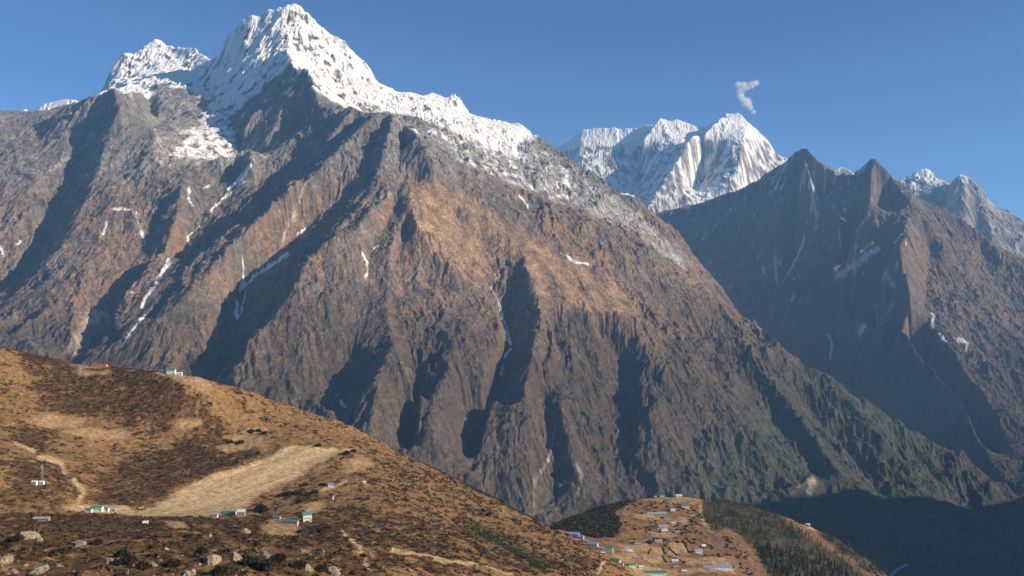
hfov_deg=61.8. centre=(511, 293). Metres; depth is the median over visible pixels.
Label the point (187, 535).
juniper bush
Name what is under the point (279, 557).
juniper bush
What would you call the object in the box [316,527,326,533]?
juniper bush
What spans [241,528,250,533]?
boulder
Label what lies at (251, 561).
juniper bush
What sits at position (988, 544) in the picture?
mountain
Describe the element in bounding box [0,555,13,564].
boulder
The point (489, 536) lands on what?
shrub belt
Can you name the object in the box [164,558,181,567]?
juniper bush
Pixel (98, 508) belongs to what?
house
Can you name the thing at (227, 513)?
house
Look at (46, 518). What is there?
house
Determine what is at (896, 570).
river
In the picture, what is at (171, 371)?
house
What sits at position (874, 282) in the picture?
mountain
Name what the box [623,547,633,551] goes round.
house
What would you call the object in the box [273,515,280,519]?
house
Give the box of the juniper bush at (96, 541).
[90,539,102,545]
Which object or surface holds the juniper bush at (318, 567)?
on the hill at (245, 485)
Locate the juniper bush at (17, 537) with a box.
[9,533,24,541]
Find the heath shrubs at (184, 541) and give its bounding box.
[0,346,632,575]
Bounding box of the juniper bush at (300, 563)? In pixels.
[292,559,305,568]
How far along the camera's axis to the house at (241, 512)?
770.42 m
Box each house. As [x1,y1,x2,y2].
[31,480,37,484]
[32,516,49,520]
[85,508,92,512]
[90,505,103,511]
[91,364,107,366]
[166,368,175,373]
[220,510,236,515]
[237,509,245,516]
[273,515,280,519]
[280,519,298,525]
[302,512,311,521]
[569,532,579,536]
[587,541,597,546]
[605,545,613,553]
[612,558,620,563]
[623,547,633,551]
[628,563,635,568]
[641,570,666,575]
[646,512,666,515]
[658,525,667,528]
[680,504,689,508]
[694,549,702,553]
[703,565,732,570]
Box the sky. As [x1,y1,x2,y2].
[0,0,1023,219]
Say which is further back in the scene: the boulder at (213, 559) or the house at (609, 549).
the house at (609, 549)
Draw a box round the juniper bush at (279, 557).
[269,552,286,562]
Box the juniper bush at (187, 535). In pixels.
[183,533,191,537]
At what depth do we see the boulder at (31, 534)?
445.00 m
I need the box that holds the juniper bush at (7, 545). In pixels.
[0,542,11,548]
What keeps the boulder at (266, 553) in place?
on the hill at (245, 485)
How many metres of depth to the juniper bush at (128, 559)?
337.36 m
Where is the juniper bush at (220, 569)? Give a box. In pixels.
[209,565,227,574]
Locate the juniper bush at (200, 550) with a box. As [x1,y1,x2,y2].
[194,545,208,554]
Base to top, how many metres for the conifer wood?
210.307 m
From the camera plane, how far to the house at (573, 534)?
1281.95 m
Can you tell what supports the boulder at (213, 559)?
on the hill at (245, 485)
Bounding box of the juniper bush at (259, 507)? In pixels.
[253,503,269,512]
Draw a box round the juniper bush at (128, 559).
[116,553,137,565]
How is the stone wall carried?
on the hill at (693, 565)
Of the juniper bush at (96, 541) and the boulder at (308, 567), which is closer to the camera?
the boulder at (308, 567)
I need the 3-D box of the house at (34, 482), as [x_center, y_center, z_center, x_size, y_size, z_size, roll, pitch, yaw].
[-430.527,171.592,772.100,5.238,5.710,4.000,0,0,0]
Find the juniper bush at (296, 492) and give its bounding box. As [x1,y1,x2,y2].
[293,490,300,494]
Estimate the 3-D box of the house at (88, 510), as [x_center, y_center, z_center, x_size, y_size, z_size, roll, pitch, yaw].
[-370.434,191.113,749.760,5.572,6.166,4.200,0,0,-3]
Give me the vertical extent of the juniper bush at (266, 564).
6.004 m
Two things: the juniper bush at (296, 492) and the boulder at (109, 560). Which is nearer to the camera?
the boulder at (109, 560)
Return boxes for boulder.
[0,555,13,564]
[8,568,18,572]
[21,531,40,538]
[26,564,49,574]
[69,540,86,546]
[105,558,112,562]
[123,568,128,574]
[182,568,195,575]
[203,554,221,565]
[231,552,242,560]
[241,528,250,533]
[263,551,270,558]
[305,563,312,571]
[327,566,340,575]
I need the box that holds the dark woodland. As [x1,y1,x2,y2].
[549,499,630,537]
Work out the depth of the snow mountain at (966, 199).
11146.26 m
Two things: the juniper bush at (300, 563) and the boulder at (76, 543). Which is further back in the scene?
the boulder at (76, 543)
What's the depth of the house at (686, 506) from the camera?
1567.61 m
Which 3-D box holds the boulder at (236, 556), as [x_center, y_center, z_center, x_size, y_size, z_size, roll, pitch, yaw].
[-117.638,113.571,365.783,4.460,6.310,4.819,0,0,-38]
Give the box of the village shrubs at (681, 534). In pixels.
[622,498,880,575]
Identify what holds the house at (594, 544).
on the hill at (693, 565)
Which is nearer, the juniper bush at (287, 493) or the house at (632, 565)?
the juniper bush at (287, 493)
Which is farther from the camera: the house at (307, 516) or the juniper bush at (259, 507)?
the juniper bush at (259, 507)
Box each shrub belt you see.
[461,481,530,516]
[463,522,551,572]
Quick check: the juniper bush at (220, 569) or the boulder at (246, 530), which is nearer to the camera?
the juniper bush at (220, 569)
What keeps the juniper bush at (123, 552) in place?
on the hill at (245, 485)
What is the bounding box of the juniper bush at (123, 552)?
[113,549,127,557]
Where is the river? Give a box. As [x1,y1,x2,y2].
[889,564,907,575]
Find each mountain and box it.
[0,4,1022,570]
[21,99,78,111]
[556,113,787,214]
[657,148,1023,495]
[835,167,1023,256]
[885,496,1023,575]
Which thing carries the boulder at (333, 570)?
on the hill at (245, 485)
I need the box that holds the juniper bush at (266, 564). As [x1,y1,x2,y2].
[255,557,279,571]
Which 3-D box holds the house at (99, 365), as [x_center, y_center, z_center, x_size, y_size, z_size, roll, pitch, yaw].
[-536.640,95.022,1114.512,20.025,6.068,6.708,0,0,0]
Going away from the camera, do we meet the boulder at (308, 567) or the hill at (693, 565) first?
the boulder at (308, 567)
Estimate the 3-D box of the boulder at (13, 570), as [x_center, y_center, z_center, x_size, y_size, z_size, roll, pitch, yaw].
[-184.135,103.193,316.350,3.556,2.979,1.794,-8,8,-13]
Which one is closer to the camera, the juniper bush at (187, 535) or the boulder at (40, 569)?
the boulder at (40, 569)
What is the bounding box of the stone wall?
[648,555,667,562]
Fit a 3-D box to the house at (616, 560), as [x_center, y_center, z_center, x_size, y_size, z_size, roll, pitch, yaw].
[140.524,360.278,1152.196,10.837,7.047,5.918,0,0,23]
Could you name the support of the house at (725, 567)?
on the hill at (693, 565)
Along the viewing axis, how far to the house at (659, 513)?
1514.90 m
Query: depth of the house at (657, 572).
1152.67 m
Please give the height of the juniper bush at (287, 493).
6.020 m
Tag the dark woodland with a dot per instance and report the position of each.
(594, 518)
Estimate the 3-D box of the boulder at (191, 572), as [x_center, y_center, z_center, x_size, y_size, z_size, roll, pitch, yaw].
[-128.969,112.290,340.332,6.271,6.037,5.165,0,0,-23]
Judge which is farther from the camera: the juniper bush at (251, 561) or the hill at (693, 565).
the hill at (693, 565)
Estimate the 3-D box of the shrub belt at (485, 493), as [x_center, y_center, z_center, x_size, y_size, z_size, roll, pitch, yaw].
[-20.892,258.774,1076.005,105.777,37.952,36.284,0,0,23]
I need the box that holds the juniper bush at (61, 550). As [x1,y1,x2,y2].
[54,548,66,553]
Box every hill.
[0,348,631,575]
[554,497,886,575]
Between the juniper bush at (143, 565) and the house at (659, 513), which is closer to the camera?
the juniper bush at (143, 565)
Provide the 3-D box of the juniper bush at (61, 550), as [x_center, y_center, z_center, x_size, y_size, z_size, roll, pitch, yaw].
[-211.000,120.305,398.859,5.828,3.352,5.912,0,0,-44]
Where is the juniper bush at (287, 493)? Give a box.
[284,491,292,496]
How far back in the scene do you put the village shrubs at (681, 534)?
1407.28 m
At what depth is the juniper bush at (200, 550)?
384.74 m
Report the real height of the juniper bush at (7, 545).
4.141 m
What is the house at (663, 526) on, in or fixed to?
on the hill at (693, 565)
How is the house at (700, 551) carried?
on the hill at (693, 565)
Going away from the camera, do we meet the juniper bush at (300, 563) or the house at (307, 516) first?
the juniper bush at (300, 563)
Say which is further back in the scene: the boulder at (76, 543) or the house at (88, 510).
the house at (88, 510)
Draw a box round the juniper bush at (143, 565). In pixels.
[133,560,151,569]
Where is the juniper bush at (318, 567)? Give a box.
[315,564,327,572]
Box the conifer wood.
[702,496,889,575]
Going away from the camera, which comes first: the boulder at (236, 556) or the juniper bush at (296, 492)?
the boulder at (236, 556)
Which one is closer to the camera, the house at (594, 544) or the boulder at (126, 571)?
the boulder at (126, 571)
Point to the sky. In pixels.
(908, 86)
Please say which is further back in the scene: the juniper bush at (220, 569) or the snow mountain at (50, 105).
the snow mountain at (50, 105)
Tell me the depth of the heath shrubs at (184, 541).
796.36 m
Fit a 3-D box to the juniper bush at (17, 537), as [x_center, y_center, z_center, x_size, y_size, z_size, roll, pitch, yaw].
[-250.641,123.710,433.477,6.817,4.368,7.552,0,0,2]
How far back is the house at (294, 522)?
746.56 m
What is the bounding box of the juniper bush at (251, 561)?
[237,555,258,566]

